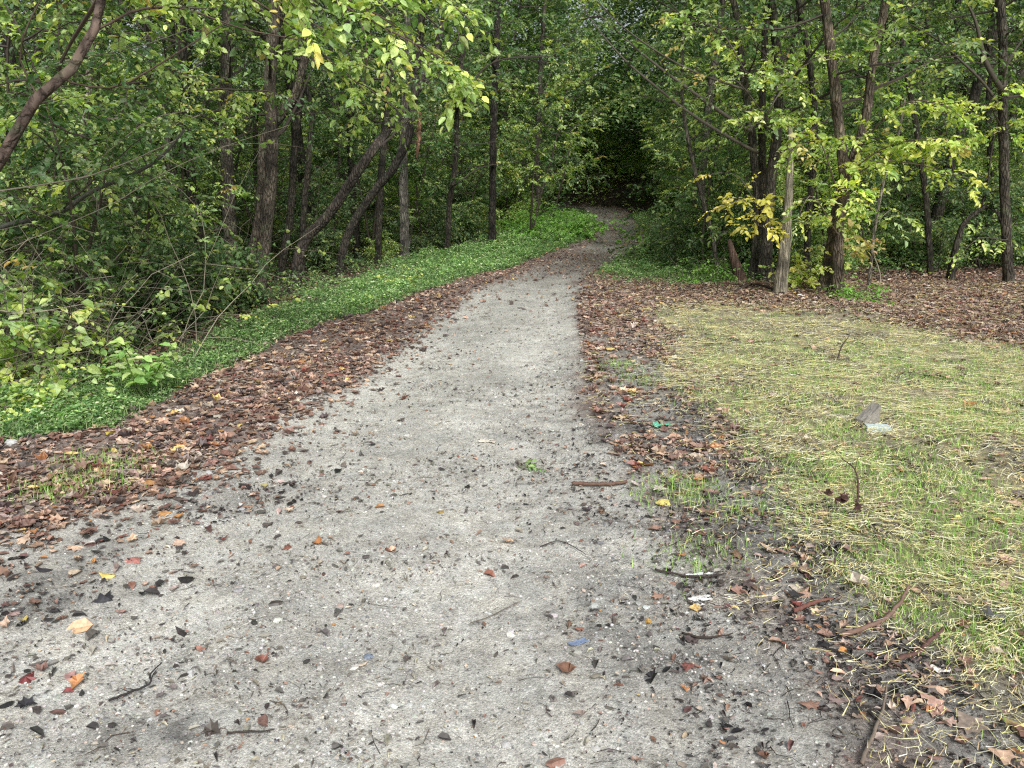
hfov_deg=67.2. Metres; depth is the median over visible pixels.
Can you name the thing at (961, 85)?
understorey tree
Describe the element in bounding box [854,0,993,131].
woodland tree
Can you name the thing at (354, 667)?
stone
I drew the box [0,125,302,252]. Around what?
dead branch
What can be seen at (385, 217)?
sapling
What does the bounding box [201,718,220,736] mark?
fallen leaf
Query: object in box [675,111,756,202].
sapling
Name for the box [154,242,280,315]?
shrub
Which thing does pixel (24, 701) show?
fallen leaf
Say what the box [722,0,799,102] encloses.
understorey tree
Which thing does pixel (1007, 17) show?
woodland tree
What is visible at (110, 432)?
fallen leaf
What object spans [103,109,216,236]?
sapling
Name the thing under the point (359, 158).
sapling
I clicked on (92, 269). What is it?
shrub
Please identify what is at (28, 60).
woodland tree
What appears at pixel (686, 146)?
sapling
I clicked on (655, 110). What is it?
understorey tree
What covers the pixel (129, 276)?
bramble thicket
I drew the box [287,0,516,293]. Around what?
dark leaning tree
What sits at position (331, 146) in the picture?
sapling
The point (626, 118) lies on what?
understorey tree
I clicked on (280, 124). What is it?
understorey tree
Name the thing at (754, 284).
dead branch
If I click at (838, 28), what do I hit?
woodland tree
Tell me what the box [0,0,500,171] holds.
leaning tree
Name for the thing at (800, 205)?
sapling
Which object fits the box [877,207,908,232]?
shrub
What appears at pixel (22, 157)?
sapling
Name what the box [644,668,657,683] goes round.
fallen leaf
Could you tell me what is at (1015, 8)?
understorey tree
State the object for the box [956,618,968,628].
fallen leaf
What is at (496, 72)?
slim pole tree
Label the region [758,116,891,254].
sapling
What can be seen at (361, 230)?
shrub
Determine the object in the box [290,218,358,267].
shrub
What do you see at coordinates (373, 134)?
sapling
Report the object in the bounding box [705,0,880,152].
woodland tree
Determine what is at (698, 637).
dark stick
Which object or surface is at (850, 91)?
sapling
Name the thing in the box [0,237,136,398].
bramble thicket
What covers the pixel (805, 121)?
sapling
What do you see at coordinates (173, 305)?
bramble thicket
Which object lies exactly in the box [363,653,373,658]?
stone
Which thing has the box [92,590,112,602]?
fallen leaf
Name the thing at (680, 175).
sapling
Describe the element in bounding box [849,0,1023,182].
woodland tree
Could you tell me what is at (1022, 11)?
understorey tree
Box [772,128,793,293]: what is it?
broken snag
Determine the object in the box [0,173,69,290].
sapling
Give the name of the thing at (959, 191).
sapling
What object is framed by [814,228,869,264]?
shrub
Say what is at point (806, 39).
slender tree
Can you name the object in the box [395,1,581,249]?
crooked tree
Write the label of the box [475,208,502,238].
shrub
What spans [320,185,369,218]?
shrub
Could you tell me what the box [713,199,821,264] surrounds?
shrub
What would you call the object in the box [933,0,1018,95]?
woodland tree
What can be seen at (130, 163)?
sapling
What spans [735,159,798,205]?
sapling
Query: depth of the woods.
33.69 m
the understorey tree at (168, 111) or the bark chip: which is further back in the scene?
the understorey tree at (168, 111)
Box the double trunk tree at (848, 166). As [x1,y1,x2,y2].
[689,0,1019,293]
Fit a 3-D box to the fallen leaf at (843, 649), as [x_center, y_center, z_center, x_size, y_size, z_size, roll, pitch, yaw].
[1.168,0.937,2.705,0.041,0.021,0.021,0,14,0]
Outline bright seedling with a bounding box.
[100,337,182,397]
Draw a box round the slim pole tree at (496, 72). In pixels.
[445,0,603,241]
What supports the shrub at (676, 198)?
on the ground at (892, 740)
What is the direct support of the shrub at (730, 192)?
on the ground at (892, 740)
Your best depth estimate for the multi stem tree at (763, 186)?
11.76 m
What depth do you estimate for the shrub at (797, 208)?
16.94 m
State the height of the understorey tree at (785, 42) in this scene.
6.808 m
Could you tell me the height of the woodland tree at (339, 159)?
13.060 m
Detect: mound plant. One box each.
[813,275,893,298]
[835,282,894,305]
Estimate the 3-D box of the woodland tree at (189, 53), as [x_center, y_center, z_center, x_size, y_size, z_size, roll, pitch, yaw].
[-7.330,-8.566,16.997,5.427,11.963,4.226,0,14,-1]
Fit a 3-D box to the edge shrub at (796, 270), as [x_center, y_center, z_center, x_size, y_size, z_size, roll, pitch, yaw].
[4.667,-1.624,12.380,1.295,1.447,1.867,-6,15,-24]
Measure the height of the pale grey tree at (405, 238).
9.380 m
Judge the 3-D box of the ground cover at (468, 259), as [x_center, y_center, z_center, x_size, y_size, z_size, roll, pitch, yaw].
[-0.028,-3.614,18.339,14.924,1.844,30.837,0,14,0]
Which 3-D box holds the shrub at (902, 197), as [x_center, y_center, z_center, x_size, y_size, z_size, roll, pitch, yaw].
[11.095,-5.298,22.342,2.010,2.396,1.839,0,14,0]
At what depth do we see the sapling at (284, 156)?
26.82 m
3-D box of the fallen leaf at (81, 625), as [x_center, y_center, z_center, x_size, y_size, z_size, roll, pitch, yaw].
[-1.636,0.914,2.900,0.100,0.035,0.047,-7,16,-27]
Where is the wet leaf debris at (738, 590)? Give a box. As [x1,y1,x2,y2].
[0,326,1023,767]
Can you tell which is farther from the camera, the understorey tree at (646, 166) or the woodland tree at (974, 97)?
the understorey tree at (646, 166)
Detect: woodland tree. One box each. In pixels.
[0,0,141,196]
[0,0,148,181]
[0,0,148,236]
[8,0,325,304]
[26,0,169,208]
[41,0,282,221]
[50,1,200,119]
[63,0,268,176]
[87,0,187,248]
[164,20,261,116]
[186,0,336,268]
[192,0,326,184]
[257,0,434,258]
[278,0,388,184]
[293,0,424,243]
[313,1,446,212]
[314,6,399,208]
[401,0,537,204]
[441,0,548,204]
[443,0,572,200]
[444,0,561,170]
[468,0,626,221]
[621,1,732,103]
[623,0,817,235]
[662,0,759,130]
[666,0,837,200]
[678,0,813,90]
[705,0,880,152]
[725,0,878,171]
[757,0,890,174]
[769,1,886,105]
[772,0,879,114]
[840,0,993,224]
[840,0,1023,247]
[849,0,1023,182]
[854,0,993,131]
[859,0,1023,206]
[891,0,1023,205]
[914,0,1023,107]
[928,0,1023,151]
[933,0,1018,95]
[965,7,1023,163]
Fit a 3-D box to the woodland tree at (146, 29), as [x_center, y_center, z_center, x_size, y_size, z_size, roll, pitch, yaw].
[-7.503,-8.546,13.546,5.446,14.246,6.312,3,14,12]
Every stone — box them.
[4,439,18,444]
[349,663,358,669]
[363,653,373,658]
[371,582,380,587]
[505,630,514,637]
[549,695,556,701]
[591,745,600,752]
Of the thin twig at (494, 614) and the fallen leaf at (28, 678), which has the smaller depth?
the fallen leaf at (28, 678)
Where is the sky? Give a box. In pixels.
[1,0,1018,85]
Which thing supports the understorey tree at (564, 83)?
on the ground at (892, 740)
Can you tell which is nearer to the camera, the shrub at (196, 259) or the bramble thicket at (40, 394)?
the bramble thicket at (40, 394)
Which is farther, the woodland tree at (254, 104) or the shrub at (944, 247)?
the woodland tree at (254, 104)
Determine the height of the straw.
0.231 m
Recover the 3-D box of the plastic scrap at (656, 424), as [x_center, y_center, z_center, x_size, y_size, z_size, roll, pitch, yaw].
[1.011,0.275,5.213,0.118,0.036,0.080,0,14,0]
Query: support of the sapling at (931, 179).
on the ground at (892, 740)
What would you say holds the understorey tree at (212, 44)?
on the ground at (892, 740)
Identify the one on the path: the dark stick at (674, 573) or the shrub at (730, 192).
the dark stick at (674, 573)
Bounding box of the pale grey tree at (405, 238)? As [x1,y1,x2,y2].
[323,0,463,257]
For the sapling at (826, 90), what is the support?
on the ground at (892, 740)
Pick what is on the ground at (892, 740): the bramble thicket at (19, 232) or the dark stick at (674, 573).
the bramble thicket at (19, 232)
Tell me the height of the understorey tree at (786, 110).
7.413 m
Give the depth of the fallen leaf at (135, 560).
3.45 m
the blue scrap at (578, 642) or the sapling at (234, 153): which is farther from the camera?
the sapling at (234, 153)
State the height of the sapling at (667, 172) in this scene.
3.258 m
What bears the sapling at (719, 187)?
on the ground at (892, 740)
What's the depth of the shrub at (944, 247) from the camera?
15.20 m
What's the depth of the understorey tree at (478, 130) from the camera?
33.97 m
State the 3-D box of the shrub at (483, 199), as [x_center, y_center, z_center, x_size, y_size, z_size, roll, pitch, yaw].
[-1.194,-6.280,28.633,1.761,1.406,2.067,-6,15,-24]
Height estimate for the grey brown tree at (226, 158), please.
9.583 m
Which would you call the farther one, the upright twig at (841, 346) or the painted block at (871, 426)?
the upright twig at (841, 346)
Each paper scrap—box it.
[686,572,711,574]
[688,594,712,602]
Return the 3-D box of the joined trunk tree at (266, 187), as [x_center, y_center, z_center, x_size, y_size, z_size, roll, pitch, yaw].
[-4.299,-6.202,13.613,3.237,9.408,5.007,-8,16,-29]
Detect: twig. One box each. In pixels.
[108,662,161,700]
[227,729,274,733]
[470,601,520,622]
[540,540,585,554]
[822,450,863,513]
[826,335,849,360]
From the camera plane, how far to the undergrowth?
17.28 m
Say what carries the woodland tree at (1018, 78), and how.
on the ground at (892, 740)
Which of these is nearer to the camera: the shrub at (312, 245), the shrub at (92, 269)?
the shrub at (92, 269)
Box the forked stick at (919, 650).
[895,626,943,661]
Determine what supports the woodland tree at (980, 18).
on the ground at (892, 740)
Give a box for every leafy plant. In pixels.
[348,294,393,303]
[376,263,428,286]
[521,209,641,244]
[656,246,749,283]
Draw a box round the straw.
[559,280,1023,767]
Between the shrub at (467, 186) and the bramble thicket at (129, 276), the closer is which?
the bramble thicket at (129, 276)
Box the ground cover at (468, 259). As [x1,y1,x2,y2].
[0,197,819,440]
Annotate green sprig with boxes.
[517,458,544,471]
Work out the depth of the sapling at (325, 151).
27.79 m
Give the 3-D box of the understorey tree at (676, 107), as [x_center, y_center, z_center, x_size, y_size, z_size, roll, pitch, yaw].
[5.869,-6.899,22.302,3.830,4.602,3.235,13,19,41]
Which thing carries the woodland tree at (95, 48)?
on the ground at (892, 740)
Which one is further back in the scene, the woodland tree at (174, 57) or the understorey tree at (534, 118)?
the understorey tree at (534, 118)
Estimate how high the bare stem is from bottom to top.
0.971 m
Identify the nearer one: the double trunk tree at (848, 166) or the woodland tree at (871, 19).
the double trunk tree at (848, 166)
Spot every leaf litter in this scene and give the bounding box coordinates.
[0,177,1023,767]
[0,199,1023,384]
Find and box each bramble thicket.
[0,64,196,360]
[0,139,359,385]
[0,213,285,356]
[0,217,234,385]
[0,220,250,374]
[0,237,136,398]
[0,238,219,378]
[0,365,118,420]
[3,159,292,311]
[142,267,260,318]
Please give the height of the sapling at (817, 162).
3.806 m
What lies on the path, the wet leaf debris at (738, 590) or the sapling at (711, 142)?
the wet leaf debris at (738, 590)
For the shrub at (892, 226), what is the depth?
15.97 m
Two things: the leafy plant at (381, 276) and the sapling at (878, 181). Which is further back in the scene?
the sapling at (878, 181)
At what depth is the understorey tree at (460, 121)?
25.11 m
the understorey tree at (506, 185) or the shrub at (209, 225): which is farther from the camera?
the understorey tree at (506, 185)
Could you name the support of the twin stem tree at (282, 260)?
on the ground at (892, 740)
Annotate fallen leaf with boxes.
[13,696,37,708]
[18,670,36,683]
[62,687,72,692]
[64,670,74,680]
[66,618,92,633]
[68,569,80,574]
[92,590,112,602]
[99,572,114,578]
[105,430,115,434]
[123,557,142,563]
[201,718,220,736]
[254,652,270,662]
[258,714,267,725]
[268,600,282,606]
[281,543,291,549]
[312,536,320,543]
[484,569,495,576]
[545,757,564,767]
[556,662,575,672]
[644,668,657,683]
[647,525,661,529]
[655,499,669,505]
[791,601,804,605]
[838,647,847,651]
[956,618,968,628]
[981,605,1006,628]
[999,716,1023,734]
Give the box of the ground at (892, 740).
[0,76,1023,767]
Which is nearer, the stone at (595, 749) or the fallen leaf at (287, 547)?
the stone at (595, 749)
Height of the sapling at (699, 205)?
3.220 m
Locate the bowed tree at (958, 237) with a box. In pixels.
[945,204,1000,279]
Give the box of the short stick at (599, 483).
[571,480,627,485]
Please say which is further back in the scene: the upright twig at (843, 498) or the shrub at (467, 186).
the shrub at (467, 186)
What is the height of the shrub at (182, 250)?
1.814 m
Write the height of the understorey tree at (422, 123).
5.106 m
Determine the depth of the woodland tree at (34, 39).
22.10 m
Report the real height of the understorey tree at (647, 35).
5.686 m
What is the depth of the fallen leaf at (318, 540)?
3.60 m
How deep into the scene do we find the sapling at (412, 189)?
22.63 m
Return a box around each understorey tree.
[0,0,133,255]
[0,0,258,265]
[1,0,207,175]
[93,46,233,189]
[192,19,327,230]
[198,3,304,179]
[218,61,322,201]
[234,72,319,214]
[279,2,370,195]
[326,68,484,249]
[337,8,483,234]
[369,97,446,205]
[386,70,475,226]
[409,2,543,242]
[430,50,529,217]
[438,105,515,203]
[479,51,576,214]
[486,0,616,230]
[498,89,595,203]
[521,15,619,216]
[530,2,598,166]
[563,63,609,166]
[601,68,670,148]
[605,73,665,165]
[619,27,791,200]
[632,85,717,180]
[633,62,710,184]
[637,0,772,212]
[638,79,728,172]
[645,67,767,192]
[690,8,843,203]
[695,15,875,219]
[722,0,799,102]
[727,8,948,215]
[751,10,824,116]
[838,35,926,132]
[858,21,958,215]
[862,1,954,131]
[863,52,986,142]
[916,1,1023,202]
[924,1,997,150]
[925,1,1023,187]
[956,12,1023,192]
[991,8,1023,126]
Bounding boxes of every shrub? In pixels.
[0,186,91,314]
[52,227,131,293]
[79,199,235,341]
[116,211,187,255]
[126,217,255,303]
[140,188,219,250]
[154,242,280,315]
[192,290,266,327]
[203,207,215,240]
[206,236,248,261]
[238,181,285,235]
[275,224,298,256]
[285,179,323,222]
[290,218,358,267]
[292,215,342,271]
[297,201,344,226]
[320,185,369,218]
[330,215,372,244]
[359,222,398,250]
[360,223,375,246]
[360,229,402,262]
[382,226,430,256]
[383,178,435,234]
[392,211,424,243]
[419,207,458,251]
[432,174,487,242]
[433,202,488,243]
[464,197,497,224]
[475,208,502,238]
[500,186,535,223]
[602,198,732,261]
[650,202,714,265]
[655,183,680,208]
[668,189,690,205]
[679,195,728,236]
[682,198,735,253]
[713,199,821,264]
[716,175,748,205]
[724,211,803,260]
[736,181,802,213]
[758,239,856,291]
[774,204,829,250]
[789,231,851,275]
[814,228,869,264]
[844,207,884,253]
[875,214,956,267]
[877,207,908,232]
[880,169,929,215]
[891,214,980,270]
[906,192,956,227]
[912,186,971,227]
[946,175,1023,267]
[948,184,1022,245]
[986,204,1023,263]
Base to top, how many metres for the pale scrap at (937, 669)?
0.017 m
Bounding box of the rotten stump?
[727,239,747,280]
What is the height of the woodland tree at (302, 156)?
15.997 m
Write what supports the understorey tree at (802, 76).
on the ground at (892, 740)
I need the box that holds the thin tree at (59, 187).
[24,0,227,314]
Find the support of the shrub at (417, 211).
on the ground at (892, 740)
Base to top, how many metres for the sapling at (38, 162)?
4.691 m
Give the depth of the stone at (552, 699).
2.49 m
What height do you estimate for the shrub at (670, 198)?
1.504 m
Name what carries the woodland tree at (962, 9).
on the ground at (892, 740)
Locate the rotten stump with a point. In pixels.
(739, 274)
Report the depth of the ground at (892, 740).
4.75 m
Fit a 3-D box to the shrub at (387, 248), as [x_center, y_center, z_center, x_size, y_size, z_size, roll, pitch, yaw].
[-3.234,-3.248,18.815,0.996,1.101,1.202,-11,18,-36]
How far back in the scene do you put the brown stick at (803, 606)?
3.00 m
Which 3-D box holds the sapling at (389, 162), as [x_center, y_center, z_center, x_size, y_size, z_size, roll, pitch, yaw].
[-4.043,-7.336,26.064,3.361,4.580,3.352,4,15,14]
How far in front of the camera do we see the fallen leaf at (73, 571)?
3.33 m
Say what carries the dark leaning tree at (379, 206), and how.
on the ground at (892, 740)
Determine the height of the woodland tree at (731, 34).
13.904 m
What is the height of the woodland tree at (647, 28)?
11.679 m
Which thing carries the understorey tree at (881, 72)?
on the ground at (892, 740)
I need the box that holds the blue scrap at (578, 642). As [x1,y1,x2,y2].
[568,638,588,645]
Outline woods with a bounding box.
[0,0,1023,224]
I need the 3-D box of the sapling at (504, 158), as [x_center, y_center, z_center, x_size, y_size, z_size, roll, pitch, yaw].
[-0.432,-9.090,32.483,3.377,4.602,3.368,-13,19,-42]
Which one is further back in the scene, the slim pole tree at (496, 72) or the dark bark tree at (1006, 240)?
the slim pole tree at (496, 72)
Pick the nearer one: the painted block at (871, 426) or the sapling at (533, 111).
the painted block at (871, 426)
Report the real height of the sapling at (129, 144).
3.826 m
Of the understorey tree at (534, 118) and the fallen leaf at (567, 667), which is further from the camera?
the understorey tree at (534, 118)
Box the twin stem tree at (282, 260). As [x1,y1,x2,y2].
[261,0,386,279]
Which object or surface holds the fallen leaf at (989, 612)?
on the ground at (892, 740)
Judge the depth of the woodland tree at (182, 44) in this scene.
11.74 m
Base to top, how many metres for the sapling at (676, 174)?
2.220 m
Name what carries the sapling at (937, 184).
on the ground at (892, 740)
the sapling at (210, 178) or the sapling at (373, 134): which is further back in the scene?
the sapling at (373, 134)
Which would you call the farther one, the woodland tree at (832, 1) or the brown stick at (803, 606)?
the woodland tree at (832, 1)
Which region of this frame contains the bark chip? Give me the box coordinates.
[479,439,496,442]
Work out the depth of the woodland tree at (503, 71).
33.16 m
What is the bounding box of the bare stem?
[873,235,880,285]
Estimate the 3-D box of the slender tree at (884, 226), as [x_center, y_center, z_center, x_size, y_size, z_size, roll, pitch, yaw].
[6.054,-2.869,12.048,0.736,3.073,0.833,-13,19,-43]
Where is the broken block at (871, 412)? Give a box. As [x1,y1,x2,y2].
[855,402,880,427]
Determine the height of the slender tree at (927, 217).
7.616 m
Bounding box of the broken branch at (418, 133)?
[415,112,421,158]
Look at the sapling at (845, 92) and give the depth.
22.54 m
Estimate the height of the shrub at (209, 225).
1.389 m
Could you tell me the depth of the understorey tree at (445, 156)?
29.70 m
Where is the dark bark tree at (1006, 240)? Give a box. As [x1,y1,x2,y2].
[841,0,1023,280]
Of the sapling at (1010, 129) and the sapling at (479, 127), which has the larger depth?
the sapling at (479, 127)
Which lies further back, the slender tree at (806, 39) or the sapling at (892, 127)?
the sapling at (892, 127)
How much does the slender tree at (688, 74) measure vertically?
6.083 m
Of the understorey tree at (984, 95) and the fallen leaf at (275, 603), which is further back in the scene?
the understorey tree at (984, 95)
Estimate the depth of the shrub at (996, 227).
15.51 m
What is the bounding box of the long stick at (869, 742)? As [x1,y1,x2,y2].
[859,682,887,764]
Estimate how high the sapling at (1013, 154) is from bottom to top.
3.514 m
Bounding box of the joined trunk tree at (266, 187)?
[168,0,338,290]
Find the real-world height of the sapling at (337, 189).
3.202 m
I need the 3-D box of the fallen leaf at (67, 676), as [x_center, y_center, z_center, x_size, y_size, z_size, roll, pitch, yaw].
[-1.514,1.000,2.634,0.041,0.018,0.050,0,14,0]
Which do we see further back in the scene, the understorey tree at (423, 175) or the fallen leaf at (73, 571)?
the understorey tree at (423, 175)
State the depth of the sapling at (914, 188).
19.00 m
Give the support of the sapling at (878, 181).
on the ground at (892, 740)
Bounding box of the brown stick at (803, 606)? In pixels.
[792,597,833,612]
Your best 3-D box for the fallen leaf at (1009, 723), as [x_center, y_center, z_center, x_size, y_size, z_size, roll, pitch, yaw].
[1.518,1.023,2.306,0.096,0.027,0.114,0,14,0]
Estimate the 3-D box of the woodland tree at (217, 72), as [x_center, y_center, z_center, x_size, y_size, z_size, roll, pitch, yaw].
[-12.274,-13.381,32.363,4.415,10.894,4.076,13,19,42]
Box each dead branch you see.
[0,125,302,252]
[0,129,184,228]
[0,140,189,191]
[20,24,198,74]
[735,282,791,297]
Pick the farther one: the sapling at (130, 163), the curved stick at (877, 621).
the sapling at (130, 163)
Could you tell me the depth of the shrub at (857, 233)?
16.95 m
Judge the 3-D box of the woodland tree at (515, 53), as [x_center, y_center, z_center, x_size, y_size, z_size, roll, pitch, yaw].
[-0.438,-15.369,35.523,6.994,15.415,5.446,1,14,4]
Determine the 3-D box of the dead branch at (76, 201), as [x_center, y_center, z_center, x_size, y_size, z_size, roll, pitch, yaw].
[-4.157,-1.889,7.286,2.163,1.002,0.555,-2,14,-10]
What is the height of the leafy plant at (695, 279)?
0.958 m
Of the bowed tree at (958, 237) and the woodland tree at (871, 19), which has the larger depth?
the woodland tree at (871, 19)
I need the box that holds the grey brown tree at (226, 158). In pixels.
[112,0,299,275]
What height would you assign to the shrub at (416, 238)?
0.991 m
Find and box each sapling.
[0,0,185,339]
[0,0,240,364]
[0,28,220,309]
[0,51,239,348]
[0,145,84,288]
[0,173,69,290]
[4,102,169,316]
[30,105,131,232]
[44,95,160,255]
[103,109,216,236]
[125,56,255,239]
[159,36,325,266]
[174,154,255,237]
[198,129,253,196]
[205,176,288,249]
[215,124,315,242]
[234,105,316,218]
[242,109,318,212]
[242,125,314,200]
[275,131,377,272]
[284,71,372,201]
[296,111,378,225]
[297,86,427,259]
[305,115,385,205]
[325,125,388,204]
[344,107,426,203]
[357,99,433,228]
[359,160,423,227]
[370,164,431,243]
[382,111,483,247]
[396,98,485,213]
[408,74,537,243]
[422,97,513,227]
[457,165,507,206]
[468,127,546,218]
[468,156,534,227]
[474,117,535,211]
[477,101,564,226]
[646,132,683,191]
[648,72,811,273]
[651,101,773,262]
[652,83,734,194]
[666,154,688,201]
[668,152,696,192]
[670,98,749,209]
[674,112,746,188]
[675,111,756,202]
[716,161,825,226]
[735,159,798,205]
[737,32,896,220]
[739,88,879,219]
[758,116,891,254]
[782,50,883,177]
[791,87,876,206]
[805,72,924,202]
[805,87,923,263]
[815,102,964,241]
[821,80,903,207]
[829,92,958,231]
[851,123,960,194]
[866,110,963,230]
[883,136,962,212]
[896,79,963,180]
[899,46,1023,264]
[903,164,970,204]
[934,146,994,201]
[936,143,1023,231]
[959,108,1023,217]
[976,112,1023,209]
[982,122,1023,197]
[983,123,1023,198]
[1009,153,1023,248]
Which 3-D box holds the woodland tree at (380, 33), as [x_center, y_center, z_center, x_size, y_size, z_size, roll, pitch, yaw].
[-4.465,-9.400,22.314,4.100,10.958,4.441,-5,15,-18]
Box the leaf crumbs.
[0,271,1023,767]
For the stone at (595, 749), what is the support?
on the path
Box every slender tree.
[613,0,763,274]
[739,0,917,278]
[806,0,998,273]
[864,100,924,285]
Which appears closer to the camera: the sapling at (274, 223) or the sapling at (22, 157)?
the sapling at (22, 157)
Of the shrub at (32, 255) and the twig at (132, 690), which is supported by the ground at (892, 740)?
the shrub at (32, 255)
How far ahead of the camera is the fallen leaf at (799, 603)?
3.02 m
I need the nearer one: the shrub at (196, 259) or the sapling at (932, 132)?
the shrub at (196, 259)
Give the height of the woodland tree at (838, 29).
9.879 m
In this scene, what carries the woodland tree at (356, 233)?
on the ground at (892, 740)
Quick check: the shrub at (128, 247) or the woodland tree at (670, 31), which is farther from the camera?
the woodland tree at (670, 31)
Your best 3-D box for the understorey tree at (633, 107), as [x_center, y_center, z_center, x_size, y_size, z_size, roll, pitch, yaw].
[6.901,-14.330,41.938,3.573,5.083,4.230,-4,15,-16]
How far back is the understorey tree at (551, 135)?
35.20 m
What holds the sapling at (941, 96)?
on the ground at (892, 740)
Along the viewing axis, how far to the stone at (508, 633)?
2.88 m
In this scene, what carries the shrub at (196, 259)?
on the ground at (892, 740)
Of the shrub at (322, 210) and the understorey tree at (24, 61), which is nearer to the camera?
the understorey tree at (24, 61)
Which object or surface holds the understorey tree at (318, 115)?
on the ground at (892, 740)
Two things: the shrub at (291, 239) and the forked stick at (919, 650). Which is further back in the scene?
the shrub at (291, 239)
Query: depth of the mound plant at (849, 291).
11.44 m
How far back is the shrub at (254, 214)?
22.09 m
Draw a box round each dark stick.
[655,568,724,577]
[681,632,732,640]
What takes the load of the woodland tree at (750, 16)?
on the ground at (892, 740)
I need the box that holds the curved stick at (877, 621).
[840,584,909,637]
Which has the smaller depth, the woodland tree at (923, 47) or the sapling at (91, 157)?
the sapling at (91, 157)
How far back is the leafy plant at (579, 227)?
22.36 m
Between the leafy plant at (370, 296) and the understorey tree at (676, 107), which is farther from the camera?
the understorey tree at (676, 107)
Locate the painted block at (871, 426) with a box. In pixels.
[865,423,891,431]
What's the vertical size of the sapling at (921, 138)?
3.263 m
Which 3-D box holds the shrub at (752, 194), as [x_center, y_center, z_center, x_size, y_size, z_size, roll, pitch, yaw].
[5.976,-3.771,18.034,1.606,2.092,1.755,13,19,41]
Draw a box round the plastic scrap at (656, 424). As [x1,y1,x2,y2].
[653,421,670,426]
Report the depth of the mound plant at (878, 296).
10.40 m
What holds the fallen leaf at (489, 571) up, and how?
on the path
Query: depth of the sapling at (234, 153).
25.71 m
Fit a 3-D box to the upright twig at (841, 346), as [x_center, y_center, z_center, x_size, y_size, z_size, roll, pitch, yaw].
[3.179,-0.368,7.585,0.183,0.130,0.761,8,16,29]
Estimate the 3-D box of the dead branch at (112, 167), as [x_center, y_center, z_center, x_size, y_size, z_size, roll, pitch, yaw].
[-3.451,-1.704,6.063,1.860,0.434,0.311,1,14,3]
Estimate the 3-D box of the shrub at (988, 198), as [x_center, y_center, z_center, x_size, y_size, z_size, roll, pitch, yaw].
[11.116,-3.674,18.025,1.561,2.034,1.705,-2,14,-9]
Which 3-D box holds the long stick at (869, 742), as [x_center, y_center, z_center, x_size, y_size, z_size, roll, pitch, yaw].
[1.100,1.020,2.323,0.019,0.064,0.360,10,17,34]
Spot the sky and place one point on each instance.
(598, 20)
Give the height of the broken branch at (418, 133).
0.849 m
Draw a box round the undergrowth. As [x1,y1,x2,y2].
[0,134,1023,380]
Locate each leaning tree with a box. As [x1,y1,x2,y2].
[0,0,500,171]
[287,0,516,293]
[328,1,471,265]
[333,0,483,277]
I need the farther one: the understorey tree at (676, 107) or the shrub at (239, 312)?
the understorey tree at (676, 107)
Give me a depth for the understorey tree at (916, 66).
28.65 m
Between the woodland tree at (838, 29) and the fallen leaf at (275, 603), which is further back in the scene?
the woodland tree at (838, 29)
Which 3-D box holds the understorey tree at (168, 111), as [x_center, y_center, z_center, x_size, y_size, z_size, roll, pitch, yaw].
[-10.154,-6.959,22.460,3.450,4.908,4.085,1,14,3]
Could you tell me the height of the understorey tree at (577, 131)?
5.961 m
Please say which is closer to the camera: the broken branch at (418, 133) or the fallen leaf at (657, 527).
the fallen leaf at (657, 527)
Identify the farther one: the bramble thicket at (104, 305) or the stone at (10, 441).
the bramble thicket at (104, 305)
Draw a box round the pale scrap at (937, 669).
[930,664,950,672]
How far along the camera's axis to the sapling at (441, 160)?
27.42 m
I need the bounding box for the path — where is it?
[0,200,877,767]
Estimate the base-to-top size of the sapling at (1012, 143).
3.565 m
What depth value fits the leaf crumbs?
2.90 m
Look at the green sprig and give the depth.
4.63 m
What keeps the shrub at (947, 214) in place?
on the ground at (892, 740)
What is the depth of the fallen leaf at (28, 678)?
2.62 m
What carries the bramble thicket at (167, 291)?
on the ground at (892, 740)
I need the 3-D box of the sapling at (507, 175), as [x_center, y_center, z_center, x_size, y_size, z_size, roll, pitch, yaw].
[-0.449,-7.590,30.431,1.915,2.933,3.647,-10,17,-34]
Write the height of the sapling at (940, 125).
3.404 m
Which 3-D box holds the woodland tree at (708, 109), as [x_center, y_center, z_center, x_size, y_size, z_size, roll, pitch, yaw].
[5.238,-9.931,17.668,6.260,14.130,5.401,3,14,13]
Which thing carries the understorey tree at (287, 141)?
on the ground at (892, 740)
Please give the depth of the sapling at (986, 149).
21.92 m
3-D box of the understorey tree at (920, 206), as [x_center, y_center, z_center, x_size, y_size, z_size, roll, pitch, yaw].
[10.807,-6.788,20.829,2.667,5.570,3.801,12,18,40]
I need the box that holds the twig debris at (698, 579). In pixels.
[0,285,1023,767]
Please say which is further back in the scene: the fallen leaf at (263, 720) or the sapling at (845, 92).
the sapling at (845, 92)
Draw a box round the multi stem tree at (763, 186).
[548,0,907,281]
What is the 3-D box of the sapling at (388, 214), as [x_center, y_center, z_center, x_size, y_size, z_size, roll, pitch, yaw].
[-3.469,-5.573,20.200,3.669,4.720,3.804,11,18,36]
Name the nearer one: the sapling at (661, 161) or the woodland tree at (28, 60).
the woodland tree at (28, 60)
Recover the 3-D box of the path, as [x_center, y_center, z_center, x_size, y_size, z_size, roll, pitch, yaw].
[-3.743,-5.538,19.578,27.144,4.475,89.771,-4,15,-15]
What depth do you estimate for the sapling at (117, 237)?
8.87 m
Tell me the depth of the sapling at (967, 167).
22.60 m
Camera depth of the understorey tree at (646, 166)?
34.19 m
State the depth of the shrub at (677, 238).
15.71 m
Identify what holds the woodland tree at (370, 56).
on the ground at (892, 740)
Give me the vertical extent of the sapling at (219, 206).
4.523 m
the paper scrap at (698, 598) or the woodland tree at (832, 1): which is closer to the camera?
the paper scrap at (698, 598)
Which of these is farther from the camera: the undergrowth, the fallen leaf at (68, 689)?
the undergrowth
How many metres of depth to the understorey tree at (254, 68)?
20.13 m

